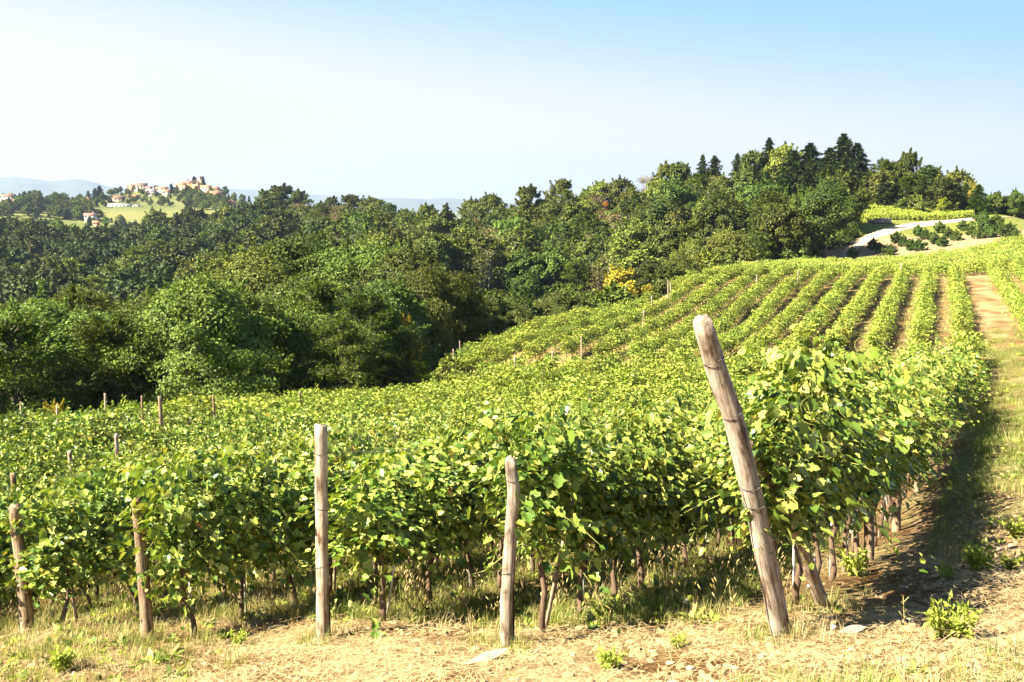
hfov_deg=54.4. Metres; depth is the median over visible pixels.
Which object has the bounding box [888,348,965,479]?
grape vine
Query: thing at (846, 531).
grape vine
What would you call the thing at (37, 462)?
grape vine
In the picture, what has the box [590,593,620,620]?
weed
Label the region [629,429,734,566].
grape vine
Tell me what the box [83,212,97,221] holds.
house
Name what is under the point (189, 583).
vine stake
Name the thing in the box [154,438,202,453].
grape vine
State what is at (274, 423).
grape vine
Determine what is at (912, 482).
grape vine
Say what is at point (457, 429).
grape vine
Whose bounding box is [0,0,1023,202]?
sky
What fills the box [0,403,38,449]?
grape vine
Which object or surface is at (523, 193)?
tree
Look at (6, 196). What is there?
house
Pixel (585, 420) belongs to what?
grape vine
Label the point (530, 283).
tree
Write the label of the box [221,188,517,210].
hills
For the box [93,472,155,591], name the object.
grape vine
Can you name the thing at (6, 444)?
grape vine
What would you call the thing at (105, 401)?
wooden post
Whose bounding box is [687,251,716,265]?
tree
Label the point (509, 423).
grape vine
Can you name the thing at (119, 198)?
house
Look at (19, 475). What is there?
grape vine
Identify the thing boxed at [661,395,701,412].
grape vine
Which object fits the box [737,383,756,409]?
grape vine
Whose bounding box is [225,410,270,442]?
grape vine
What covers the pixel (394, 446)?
grape vine
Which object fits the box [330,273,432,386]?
tree
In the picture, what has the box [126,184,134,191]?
house
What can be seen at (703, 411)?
grape vine
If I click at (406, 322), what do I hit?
tree
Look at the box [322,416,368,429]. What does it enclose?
grape vine
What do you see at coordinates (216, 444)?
grape vine
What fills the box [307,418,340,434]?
grape vine
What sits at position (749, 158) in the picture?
tree
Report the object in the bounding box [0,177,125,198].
hills
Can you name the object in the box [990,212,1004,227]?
hazel shrub
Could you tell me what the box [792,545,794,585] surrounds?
vine stake
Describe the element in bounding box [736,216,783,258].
tree
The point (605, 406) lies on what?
grape vine
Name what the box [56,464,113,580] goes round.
grape vine
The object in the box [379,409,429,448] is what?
grape vine
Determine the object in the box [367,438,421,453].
grape vine
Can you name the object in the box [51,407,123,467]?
grape vine
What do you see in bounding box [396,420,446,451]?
grape vine
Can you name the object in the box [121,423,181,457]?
grape vine
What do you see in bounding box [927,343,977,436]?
grape vine
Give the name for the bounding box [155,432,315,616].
grape vine
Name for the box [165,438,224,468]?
grape vine
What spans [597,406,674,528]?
grape vine
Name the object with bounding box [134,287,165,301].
tree
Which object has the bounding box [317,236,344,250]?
tree
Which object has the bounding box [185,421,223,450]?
grape vine
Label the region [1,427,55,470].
grape vine
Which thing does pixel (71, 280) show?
tree
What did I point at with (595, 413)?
grape vine
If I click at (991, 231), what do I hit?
hazel shrub
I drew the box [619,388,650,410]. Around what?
grape vine
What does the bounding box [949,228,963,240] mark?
hazel shrub
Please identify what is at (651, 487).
grape vine
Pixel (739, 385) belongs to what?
grape vine
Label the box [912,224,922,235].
hazel shrub
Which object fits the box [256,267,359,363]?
tree
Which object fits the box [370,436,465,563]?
grape vine
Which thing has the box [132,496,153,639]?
wooden post
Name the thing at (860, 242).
gravel road
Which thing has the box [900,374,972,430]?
grape vine
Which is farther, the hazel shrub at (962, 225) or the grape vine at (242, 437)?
the hazel shrub at (962, 225)
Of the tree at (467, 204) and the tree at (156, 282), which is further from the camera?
the tree at (467, 204)
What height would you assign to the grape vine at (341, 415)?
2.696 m
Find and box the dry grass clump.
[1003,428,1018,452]
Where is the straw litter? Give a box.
[0,443,1023,681]
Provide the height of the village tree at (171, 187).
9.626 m
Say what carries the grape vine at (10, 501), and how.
on the ground at (990, 311)
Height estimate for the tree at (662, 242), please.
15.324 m
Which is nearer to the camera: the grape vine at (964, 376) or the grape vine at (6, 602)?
the grape vine at (6, 602)
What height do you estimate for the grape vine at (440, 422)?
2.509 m
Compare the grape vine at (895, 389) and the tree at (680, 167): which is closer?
the grape vine at (895, 389)
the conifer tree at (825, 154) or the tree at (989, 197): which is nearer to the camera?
the tree at (989, 197)
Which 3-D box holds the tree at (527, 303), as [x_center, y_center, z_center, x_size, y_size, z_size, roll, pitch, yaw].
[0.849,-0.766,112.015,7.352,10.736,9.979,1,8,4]
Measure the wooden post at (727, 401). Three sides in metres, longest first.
3.304 x 0.240 x 0.205 m
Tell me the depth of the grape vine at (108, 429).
32.77 m
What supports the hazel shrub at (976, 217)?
on the ground at (990, 311)
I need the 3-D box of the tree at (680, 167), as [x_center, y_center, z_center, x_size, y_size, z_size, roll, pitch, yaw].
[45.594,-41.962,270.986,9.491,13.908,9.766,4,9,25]
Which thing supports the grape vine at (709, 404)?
on the ground at (990, 311)
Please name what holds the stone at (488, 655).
on the ground at (990, 311)
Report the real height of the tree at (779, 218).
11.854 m
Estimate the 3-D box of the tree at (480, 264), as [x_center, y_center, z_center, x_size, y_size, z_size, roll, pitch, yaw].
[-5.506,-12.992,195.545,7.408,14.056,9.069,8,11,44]
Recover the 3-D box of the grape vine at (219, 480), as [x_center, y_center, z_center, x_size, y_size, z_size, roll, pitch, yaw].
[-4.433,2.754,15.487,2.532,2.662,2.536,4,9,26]
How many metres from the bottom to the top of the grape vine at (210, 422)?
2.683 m
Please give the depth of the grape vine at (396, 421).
35.68 m
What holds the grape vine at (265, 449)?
on the ground at (990, 311)
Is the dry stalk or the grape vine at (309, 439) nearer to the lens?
the dry stalk
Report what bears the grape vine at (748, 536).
on the ground at (990, 311)
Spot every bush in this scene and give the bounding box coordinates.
[43,398,67,417]
[366,342,489,387]
[893,198,907,208]
[900,192,927,211]
[935,197,950,211]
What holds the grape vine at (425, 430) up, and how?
on the ground at (990, 311)
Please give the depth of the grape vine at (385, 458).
15.04 m
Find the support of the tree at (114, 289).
on the ground at (990, 311)
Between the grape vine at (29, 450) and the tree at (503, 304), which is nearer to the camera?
the grape vine at (29, 450)
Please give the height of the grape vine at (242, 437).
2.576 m
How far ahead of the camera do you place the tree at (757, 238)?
149.45 m
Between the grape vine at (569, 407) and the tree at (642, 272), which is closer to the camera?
the grape vine at (569, 407)
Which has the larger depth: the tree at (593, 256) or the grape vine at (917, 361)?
the tree at (593, 256)
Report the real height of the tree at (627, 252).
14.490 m
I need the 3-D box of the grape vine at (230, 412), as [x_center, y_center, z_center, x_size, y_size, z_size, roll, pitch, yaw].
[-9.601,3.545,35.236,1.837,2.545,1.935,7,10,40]
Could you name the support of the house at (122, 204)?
on the ground at (990, 311)
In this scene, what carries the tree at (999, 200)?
on the ground at (990, 311)
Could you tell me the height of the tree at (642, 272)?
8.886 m
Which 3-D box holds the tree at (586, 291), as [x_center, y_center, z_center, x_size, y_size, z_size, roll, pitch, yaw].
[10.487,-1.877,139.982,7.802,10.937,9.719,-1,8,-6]
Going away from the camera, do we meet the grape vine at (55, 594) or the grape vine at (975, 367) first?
the grape vine at (55, 594)
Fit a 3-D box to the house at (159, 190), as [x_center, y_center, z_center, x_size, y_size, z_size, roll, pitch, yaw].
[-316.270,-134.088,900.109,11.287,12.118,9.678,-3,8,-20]
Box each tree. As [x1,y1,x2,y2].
[0,278,162,421]
[0,295,77,392]
[0,301,101,427]
[41,311,170,419]
[47,294,60,302]
[52,283,118,375]
[57,273,99,296]
[64,283,117,303]
[65,298,133,403]
[70,284,127,315]
[80,312,161,407]
[84,191,91,200]
[90,188,98,201]
[96,185,102,195]
[96,258,291,407]
[98,192,107,199]
[100,275,144,302]
[112,265,237,409]
[116,292,141,325]
[117,336,168,407]
[125,293,159,332]
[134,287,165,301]
[137,267,176,295]
[140,206,171,223]
[141,268,324,398]
[167,234,292,296]
[169,184,173,193]
[176,271,197,282]
[180,207,197,216]
[218,186,229,195]
[236,245,252,256]
[245,291,362,398]
[249,225,339,284]
[253,188,271,203]
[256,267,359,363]
[265,182,299,200]
[273,271,366,390]
[285,188,314,207]
[290,223,444,353]
[295,314,389,393]
[302,232,329,253]
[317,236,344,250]
[321,288,426,390]
[324,195,342,207]
[330,236,355,251]
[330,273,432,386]
[332,194,364,208]
[335,236,493,356]
[356,195,385,213]
[377,202,396,218]
[388,312,422,387]
[390,251,486,361]
[413,202,438,215]
[415,241,449,271]
[441,288,498,343]
[457,196,483,219]
[458,239,504,290]
[470,192,508,216]
[480,290,518,329]
[483,299,508,335]
[503,301,533,330]
[505,286,540,321]
[509,268,549,297]
[514,183,543,208]
[523,294,550,305]
[530,292,536,303]
[532,290,590,318]
[542,178,579,207]
[547,302,571,317]
[556,286,580,295]
[560,258,598,292]
[579,289,596,300]
[580,243,628,291]
[584,179,617,209]
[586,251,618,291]
[586,299,596,309]
[592,235,662,279]
[596,264,654,302]
[602,201,609,212]
[606,174,637,209]
[620,260,665,305]
[637,174,652,196]
[643,217,688,259]
[650,160,683,180]
[660,232,710,267]
[664,249,699,276]
[665,161,690,185]
[687,194,751,249]
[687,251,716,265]
[696,154,709,190]
[702,231,755,261]
[704,155,722,187]
[711,223,738,239]
[728,153,741,188]
[733,149,766,180]
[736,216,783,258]
[745,230,773,259]
[746,188,789,218]
[747,210,764,229]
[748,201,776,226]
[751,198,818,259]
[758,137,775,168]
[764,140,804,171]
[766,183,846,248]
[781,150,803,177]
[798,169,861,257]
[799,142,822,172]
[800,209,817,238]
[808,165,875,227]
[817,147,835,172]
[825,132,866,173]
[846,142,873,195]
[862,156,896,183]
[888,160,919,202]
[893,175,922,202]
[896,147,922,196]
[907,164,942,194]
[924,171,956,209]
[944,165,977,210]
[965,184,995,214]
[966,182,979,205]
[983,192,997,214]
[988,190,1003,211]
[996,196,1019,215]
[1004,188,1023,216]
[1012,198,1023,218]
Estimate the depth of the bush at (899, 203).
210.14 m
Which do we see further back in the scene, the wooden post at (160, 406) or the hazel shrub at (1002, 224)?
the hazel shrub at (1002, 224)
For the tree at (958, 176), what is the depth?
221.63 m
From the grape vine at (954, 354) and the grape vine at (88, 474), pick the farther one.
the grape vine at (954, 354)
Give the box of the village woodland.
[0,185,254,225]
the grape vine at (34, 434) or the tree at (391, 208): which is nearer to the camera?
the grape vine at (34, 434)
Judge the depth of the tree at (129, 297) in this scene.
96.53 m
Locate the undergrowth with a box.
[21,187,862,393]
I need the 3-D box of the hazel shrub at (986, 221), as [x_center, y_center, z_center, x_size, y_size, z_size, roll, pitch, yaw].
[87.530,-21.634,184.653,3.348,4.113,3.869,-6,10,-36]
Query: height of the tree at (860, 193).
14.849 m
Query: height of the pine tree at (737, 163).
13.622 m
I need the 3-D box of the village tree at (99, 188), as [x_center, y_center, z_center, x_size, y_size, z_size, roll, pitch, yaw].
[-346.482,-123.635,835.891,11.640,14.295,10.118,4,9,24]
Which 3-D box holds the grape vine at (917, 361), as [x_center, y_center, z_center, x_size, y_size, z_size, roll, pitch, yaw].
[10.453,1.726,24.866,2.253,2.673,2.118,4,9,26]
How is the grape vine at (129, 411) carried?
on the ground at (990, 311)
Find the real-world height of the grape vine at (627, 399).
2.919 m
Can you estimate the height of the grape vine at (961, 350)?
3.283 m
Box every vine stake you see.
[62,533,78,624]
[188,559,191,632]
[240,516,246,611]
[333,522,337,590]
[386,507,403,617]
[545,497,573,627]
[583,543,585,610]
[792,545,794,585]
[829,516,832,575]
[842,478,861,568]
[852,530,853,555]
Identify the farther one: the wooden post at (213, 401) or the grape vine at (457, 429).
the wooden post at (213, 401)
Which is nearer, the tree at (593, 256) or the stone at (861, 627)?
the stone at (861, 627)
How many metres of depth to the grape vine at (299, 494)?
13.06 m
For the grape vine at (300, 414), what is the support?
on the ground at (990, 311)
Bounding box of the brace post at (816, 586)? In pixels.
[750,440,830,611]
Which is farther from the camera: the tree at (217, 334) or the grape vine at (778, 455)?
the tree at (217, 334)
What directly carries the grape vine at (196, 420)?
on the ground at (990, 311)
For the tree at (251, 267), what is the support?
on the ground at (990, 311)
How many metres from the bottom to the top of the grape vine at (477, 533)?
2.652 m
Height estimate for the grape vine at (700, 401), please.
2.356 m
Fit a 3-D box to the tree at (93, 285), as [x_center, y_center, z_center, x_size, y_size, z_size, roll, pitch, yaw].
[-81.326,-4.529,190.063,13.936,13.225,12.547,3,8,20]
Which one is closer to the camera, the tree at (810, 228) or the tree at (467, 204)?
the tree at (810, 228)
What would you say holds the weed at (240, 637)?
on the ground at (990, 311)
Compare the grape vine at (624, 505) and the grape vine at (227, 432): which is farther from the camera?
the grape vine at (227, 432)
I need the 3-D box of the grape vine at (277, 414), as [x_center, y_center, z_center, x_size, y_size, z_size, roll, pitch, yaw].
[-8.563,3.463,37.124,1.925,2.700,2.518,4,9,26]
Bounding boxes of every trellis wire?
[62,390,710,506]
[186,396,738,548]
[338,449,477,539]
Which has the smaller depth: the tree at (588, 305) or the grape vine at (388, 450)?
the grape vine at (388, 450)
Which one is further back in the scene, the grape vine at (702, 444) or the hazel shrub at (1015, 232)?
the hazel shrub at (1015, 232)
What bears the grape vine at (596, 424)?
on the ground at (990, 311)
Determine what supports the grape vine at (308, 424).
on the ground at (990, 311)
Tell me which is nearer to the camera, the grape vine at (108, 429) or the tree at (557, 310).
the grape vine at (108, 429)
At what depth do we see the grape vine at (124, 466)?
22.34 m
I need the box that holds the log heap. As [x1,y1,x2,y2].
[870,218,891,222]
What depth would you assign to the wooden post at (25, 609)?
12.47 m
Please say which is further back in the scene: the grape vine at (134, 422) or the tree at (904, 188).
the tree at (904, 188)
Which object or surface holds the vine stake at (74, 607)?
on the ground at (990, 311)
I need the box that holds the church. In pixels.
[191,176,201,190]
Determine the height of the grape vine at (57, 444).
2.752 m
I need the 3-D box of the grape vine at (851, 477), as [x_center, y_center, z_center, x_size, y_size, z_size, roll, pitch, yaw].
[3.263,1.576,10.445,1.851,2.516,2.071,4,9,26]
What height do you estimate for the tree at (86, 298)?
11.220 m
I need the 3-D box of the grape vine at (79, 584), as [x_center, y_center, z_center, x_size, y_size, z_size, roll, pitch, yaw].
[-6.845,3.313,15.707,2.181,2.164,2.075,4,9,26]
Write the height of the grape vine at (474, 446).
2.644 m
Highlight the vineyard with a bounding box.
[0,233,1023,612]
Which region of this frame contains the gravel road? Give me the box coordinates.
[837,216,1006,258]
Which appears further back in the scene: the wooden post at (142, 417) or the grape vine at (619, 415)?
the wooden post at (142, 417)
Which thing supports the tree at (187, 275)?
on the ground at (990, 311)
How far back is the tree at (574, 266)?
193.24 m
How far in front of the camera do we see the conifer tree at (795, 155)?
241.66 m
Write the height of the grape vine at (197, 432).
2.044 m
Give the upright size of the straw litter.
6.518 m
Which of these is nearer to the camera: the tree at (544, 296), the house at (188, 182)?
the tree at (544, 296)
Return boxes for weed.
[46,644,76,674]
[230,628,249,645]
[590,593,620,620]
[593,640,630,669]
[668,628,688,647]
[835,544,870,576]
[916,589,983,639]
[935,559,957,578]
[962,538,996,572]
[994,516,1023,538]
[994,549,1023,569]
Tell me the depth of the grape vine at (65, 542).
12.52 m
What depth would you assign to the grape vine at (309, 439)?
13.90 m
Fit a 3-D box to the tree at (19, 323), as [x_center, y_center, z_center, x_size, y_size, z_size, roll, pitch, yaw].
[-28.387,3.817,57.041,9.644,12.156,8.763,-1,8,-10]
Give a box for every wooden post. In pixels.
[8,503,34,634]
[10,472,16,489]
[19,401,22,416]
[56,404,58,430]
[67,450,74,482]
[104,393,106,410]
[114,433,118,459]
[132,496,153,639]
[141,396,143,423]
[158,396,163,451]
[212,395,215,424]
[314,423,330,642]
[500,455,519,645]
[693,314,791,638]
[863,475,873,561]
[891,473,900,531]
[913,465,919,493]
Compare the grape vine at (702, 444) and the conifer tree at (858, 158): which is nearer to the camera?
the grape vine at (702, 444)
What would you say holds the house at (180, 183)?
on the ground at (990, 311)
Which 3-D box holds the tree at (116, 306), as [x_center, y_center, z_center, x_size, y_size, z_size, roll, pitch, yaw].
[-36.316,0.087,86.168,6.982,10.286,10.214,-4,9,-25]
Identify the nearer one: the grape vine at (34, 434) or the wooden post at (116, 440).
the wooden post at (116, 440)
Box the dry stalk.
[897,597,908,663]
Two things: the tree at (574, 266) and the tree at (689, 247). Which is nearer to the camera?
the tree at (689, 247)
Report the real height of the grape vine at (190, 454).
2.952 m
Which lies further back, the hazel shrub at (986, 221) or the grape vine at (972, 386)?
the hazel shrub at (986, 221)
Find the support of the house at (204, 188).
on the ground at (990, 311)
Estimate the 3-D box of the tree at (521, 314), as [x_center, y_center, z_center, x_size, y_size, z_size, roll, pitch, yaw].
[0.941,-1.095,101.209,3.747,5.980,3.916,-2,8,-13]
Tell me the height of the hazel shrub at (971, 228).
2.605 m
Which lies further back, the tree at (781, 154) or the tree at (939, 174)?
the tree at (781, 154)
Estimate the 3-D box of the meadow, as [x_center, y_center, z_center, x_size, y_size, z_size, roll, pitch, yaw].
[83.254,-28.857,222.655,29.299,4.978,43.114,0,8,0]
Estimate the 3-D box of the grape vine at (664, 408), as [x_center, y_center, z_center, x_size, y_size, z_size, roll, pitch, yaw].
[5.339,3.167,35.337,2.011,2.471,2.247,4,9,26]
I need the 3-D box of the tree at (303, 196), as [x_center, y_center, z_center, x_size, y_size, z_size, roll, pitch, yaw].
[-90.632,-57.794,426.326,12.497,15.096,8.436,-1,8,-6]
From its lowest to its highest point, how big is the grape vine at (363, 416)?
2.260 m
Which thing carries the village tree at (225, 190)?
on the ground at (990, 311)
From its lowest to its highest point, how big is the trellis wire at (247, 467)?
5.162 m
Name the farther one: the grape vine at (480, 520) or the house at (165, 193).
the house at (165, 193)
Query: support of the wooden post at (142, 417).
on the ground at (990, 311)
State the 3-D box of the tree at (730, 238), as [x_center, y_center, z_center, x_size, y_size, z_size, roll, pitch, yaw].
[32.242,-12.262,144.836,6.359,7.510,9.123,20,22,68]
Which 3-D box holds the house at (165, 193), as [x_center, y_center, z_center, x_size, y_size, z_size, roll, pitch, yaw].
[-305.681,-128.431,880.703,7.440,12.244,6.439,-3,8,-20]
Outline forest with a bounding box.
[0,155,1015,419]
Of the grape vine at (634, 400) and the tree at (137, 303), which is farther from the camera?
the tree at (137, 303)
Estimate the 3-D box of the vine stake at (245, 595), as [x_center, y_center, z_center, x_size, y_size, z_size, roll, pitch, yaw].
[-3.398,2.924,12.616,0.023,1.650,0.036,5,13,20]
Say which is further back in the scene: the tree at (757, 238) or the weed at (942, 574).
the tree at (757, 238)
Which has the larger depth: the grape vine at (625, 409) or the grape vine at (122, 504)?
the grape vine at (625, 409)
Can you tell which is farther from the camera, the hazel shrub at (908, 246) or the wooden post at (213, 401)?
the hazel shrub at (908, 246)
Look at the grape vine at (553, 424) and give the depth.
26.28 m
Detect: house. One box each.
[0,193,15,201]
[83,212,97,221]
[92,221,99,226]
[106,195,125,201]
[107,203,133,206]
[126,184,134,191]
[131,182,147,191]
[147,188,156,195]
[155,186,168,193]
[162,190,170,196]
[174,182,186,190]
[184,180,193,187]
[200,184,211,191]
[205,190,222,198]
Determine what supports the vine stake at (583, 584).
on the ground at (990, 311)
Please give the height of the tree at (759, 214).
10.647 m
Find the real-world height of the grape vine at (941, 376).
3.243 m
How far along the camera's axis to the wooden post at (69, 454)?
27.64 m
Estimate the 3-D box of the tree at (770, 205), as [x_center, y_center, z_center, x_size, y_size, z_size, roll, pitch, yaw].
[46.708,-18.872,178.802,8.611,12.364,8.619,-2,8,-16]
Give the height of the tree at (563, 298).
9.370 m
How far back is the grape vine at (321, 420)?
35.84 m
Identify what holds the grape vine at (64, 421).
on the ground at (990, 311)
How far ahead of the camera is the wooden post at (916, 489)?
20.41 m
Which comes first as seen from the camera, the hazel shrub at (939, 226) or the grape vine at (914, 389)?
the grape vine at (914, 389)
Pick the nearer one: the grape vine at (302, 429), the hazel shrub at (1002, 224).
the grape vine at (302, 429)
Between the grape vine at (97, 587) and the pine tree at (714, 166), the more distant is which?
the pine tree at (714, 166)
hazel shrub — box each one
[846,246,859,257]
[867,237,878,248]
[874,242,885,252]
[881,243,898,255]
[890,230,901,242]
[898,234,910,245]
[904,238,916,249]
[911,237,928,250]
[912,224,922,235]
[919,228,932,239]
[928,231,940,243]
[933,220,945,232]
[936,234,948,246]
[942,226,953,236]
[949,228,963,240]
[956,219,970,229]
[965,224,976,234]
[970,209,988,224]
[970,225,986,238]
[976,214,995,229]
[983,224,999,236]
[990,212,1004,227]
[996,221,1007,232]
[999,220,1016,236]
[1009,228,1020,236]
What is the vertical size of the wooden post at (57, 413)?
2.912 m
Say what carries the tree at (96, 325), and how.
on the ground at (990, 311)
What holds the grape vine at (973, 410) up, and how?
on the ground at (990, 311)
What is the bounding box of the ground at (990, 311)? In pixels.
[0,191,1023,681]
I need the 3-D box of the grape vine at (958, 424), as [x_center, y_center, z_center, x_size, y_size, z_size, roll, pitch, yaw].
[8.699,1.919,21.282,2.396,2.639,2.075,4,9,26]
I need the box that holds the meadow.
[858,202,974,223]
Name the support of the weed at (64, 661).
on the ground at (990, 311)
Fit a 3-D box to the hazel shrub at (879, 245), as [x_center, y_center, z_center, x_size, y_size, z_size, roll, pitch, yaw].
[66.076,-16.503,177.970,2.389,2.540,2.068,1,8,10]
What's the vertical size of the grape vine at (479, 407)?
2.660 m
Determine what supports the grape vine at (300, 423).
on the ground at (990, 311)
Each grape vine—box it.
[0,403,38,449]
[0,437,30,462]
[0,440,23,478]
[0,453,39,499]
[0,459,150,626]
[0,467,49,615]
[0,472,34,503]
[0,484,94,601]
[0,502,43,615]
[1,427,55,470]
[3,431,53,484]
[6,450,74,494]
[6,473,62,508]
[18,482,110,592]
[20,419,79,473]
[27,516,96,607]
[30,458,90,494]
[32,407,82,452]
[34,477,125,606]
[37,437,211,613]
[39,432,102,479]
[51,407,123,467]
[56,452,128,491]
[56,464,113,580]
[57,407,106,450]
[59,481,127,597]
[65,453,123,481]
[66,438,125,470]
[74,405,131,440]
[80,413,136,456]
[84,418,307,640]
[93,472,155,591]
[98,435,155,458]
[100,410,153,448]
[102,446,165,481]
[105,448,168,470]
[107,444,226,574]
[109,446,142,466]
[112,459,225,602]
[116,406,151,440]
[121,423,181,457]
[122,430,178,461]
[129,408,178,462]
[132,448,181,469]
[148,405,201,441]
[153,421,206,453]
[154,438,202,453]
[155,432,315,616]
[156,438,215,465]
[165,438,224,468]
[173,423,227,444]
[175,435,281,594]
[177,411,214,438]
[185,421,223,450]
[185,428,236,461]
[194,437,375,603]
[199,418,233,435]
[202,402,239,437]
[204,419,247,454]
[205,428,264,455]
[210,417,311,582]
[211,425,267,472]
[213,405,262,432]
[223,433,276,462]
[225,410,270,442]
[229,417,286,445]
[230,399,386,590]
[249,428,296,457]
[253,416,292,439]
[258,398,305,425]
[261,419,313,450]
[261,422,314,457]
[271,433,470,640]
[273,403,314,425]
[274,446,344,569]
[275,408,310,434]
[278,419,313,440]
[291,421,321,431]
[299,412,391,559]
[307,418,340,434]
[310,402,347,428]
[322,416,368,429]
[328,402,365,427]
[329,414,370,449]
[331,445,414,574]
[333,411,384,441]
[339,429,572,604]
[341,412,375,424]
[357,417,402,429]
[361,410,399,441]
[361,427,400,455]
[365,415,416,449]
[366,435,396,464]
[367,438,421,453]
[367,442,417,451]
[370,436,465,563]
[375,413,411,436]
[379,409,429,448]
[390,410,425,436]
[395,412,527,592]
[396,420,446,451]
[396,432,487,563]
[406,412,453,440]
[409,408,436,431]
[410,417,465,448]
[411,422,433,437]
[419,406,458,424]
[439,431,480,556]
[444,420,478,439]
[445,419,470,447]
[449,413,499,432]
[451,395,572,587]
[454,386,624,633]
[458,424,492,546]
[469,403,506,425]
[477,410,674,633]
[477,422,607,582]
[492,402,511,432]
[494,404,549,434]
[539,414,579,434]
[543,397,580,427]
[549,372,717,596]
[550,411,607,434]
[554,403,580,414]
[555,410,615,435]
[568,413,695,598]
[572,404,599,423]
[579,399,649,441]
[579,406,612,421]
[587,394,619,419]
[593,409,636,421]
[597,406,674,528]
[610,385,646,414]
[610,399,637,417]
[614,414,740,583]
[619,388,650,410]
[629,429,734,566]
[644,400,673,417]
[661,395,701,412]
[662,390,712,431]
[668,388,710,402]
[670,400,715,416]
[671,407,750,557]
[680,369,955,587]
[682,397,718,414]
[687,304,950,611]
[688,399,719,415]
[688,447,788,551]
[699,403,768,547]
[719,395,754,416]
[733,383,758,400]
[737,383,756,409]
[758,368,939,580]
[764,381,918,596]
[828,398,951,571]
[838,334,941,557]
[855,373,953,546]
[862,394,985,552]
[875,363,985,530]
[878,372,949,536]
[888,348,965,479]
[889,351,962,498]
[889,403,955,523]
[891,369,949,474]
[895,357,980,420]
[896,338,971,428]
[897,343,969,437]
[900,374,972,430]
[901,348,986,409]
[901,387,958,505]
[907,373,979,486]
[912,352,974,449]
[916,347,989,427]
[926,338,980,404]
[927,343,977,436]
[931,330,992,413]
[933,342,988,418]
[933,357,981,416]
[938,351,981,425]
[949,349,984,420]
[955,364,979,413]
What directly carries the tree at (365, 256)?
on the ground at (990, 311)
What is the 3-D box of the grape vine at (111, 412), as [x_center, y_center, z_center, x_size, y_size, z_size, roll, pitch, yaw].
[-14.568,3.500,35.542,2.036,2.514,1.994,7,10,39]
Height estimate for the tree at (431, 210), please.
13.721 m
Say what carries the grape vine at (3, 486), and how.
on the ground at (990, 311)
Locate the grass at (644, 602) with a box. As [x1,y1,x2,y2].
[0,326,1023,681]
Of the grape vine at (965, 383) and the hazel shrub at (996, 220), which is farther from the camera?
the hazel shrub at (996, 220)
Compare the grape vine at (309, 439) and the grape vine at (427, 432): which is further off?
the grape vine at (427, 432)
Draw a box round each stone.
[464,648,506,663]
[839,624,868,633]
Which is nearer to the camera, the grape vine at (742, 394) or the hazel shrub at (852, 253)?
the grape vine at (742, 394)
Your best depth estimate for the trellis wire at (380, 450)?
11.10 m
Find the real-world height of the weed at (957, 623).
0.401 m
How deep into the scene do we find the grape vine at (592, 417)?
34.50 m
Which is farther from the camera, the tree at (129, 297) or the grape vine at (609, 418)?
the tree at (129, 297)
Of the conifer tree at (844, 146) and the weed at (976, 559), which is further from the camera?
the conifer tree at (844, 146)
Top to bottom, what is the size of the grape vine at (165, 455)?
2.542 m
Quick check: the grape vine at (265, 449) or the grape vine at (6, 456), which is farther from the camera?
the grape vine at (6, 456)
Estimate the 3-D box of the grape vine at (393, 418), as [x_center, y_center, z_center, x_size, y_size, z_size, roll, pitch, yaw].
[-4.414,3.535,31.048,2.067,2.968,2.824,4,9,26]
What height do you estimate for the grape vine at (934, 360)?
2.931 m
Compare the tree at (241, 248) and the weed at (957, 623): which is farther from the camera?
the tree at (241, 248)
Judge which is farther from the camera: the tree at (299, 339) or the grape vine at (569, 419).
the tree at (299, 339)
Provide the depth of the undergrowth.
122.91 m
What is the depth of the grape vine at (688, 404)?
29.45 m
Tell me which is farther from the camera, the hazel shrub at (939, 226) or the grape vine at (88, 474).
the hazel shrub at (939, 226)
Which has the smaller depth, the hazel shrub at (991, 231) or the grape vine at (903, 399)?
the grape vine at (903, 399)
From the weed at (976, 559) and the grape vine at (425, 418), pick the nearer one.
the weed at (976, 559)
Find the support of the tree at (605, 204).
on the ground at (990, 311)
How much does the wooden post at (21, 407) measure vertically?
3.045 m
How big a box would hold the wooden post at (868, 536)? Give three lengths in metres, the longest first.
2.272 x 0.153 x 0.151 m
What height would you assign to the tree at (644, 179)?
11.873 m
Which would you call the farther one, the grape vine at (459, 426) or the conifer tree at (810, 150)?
the conifer tree at (810, 150)
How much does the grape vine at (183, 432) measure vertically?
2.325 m
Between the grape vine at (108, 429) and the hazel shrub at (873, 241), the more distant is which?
the hazel shrub at (873, 241)
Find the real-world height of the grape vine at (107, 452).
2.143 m
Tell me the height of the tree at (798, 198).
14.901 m
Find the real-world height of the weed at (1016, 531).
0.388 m
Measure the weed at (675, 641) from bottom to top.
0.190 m
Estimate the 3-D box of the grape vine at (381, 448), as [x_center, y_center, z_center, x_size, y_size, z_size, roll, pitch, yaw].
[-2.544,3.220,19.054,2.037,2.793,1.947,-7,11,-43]
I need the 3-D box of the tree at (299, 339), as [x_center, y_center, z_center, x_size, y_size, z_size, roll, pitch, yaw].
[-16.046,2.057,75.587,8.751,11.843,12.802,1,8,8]
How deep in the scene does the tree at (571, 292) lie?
121.73 m
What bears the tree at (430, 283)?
on the ground at (990, 311)
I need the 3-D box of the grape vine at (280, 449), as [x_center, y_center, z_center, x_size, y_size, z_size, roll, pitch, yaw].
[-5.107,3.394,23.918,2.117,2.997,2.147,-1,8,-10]
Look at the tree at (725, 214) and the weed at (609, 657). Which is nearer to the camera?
the weed at (609, 657)

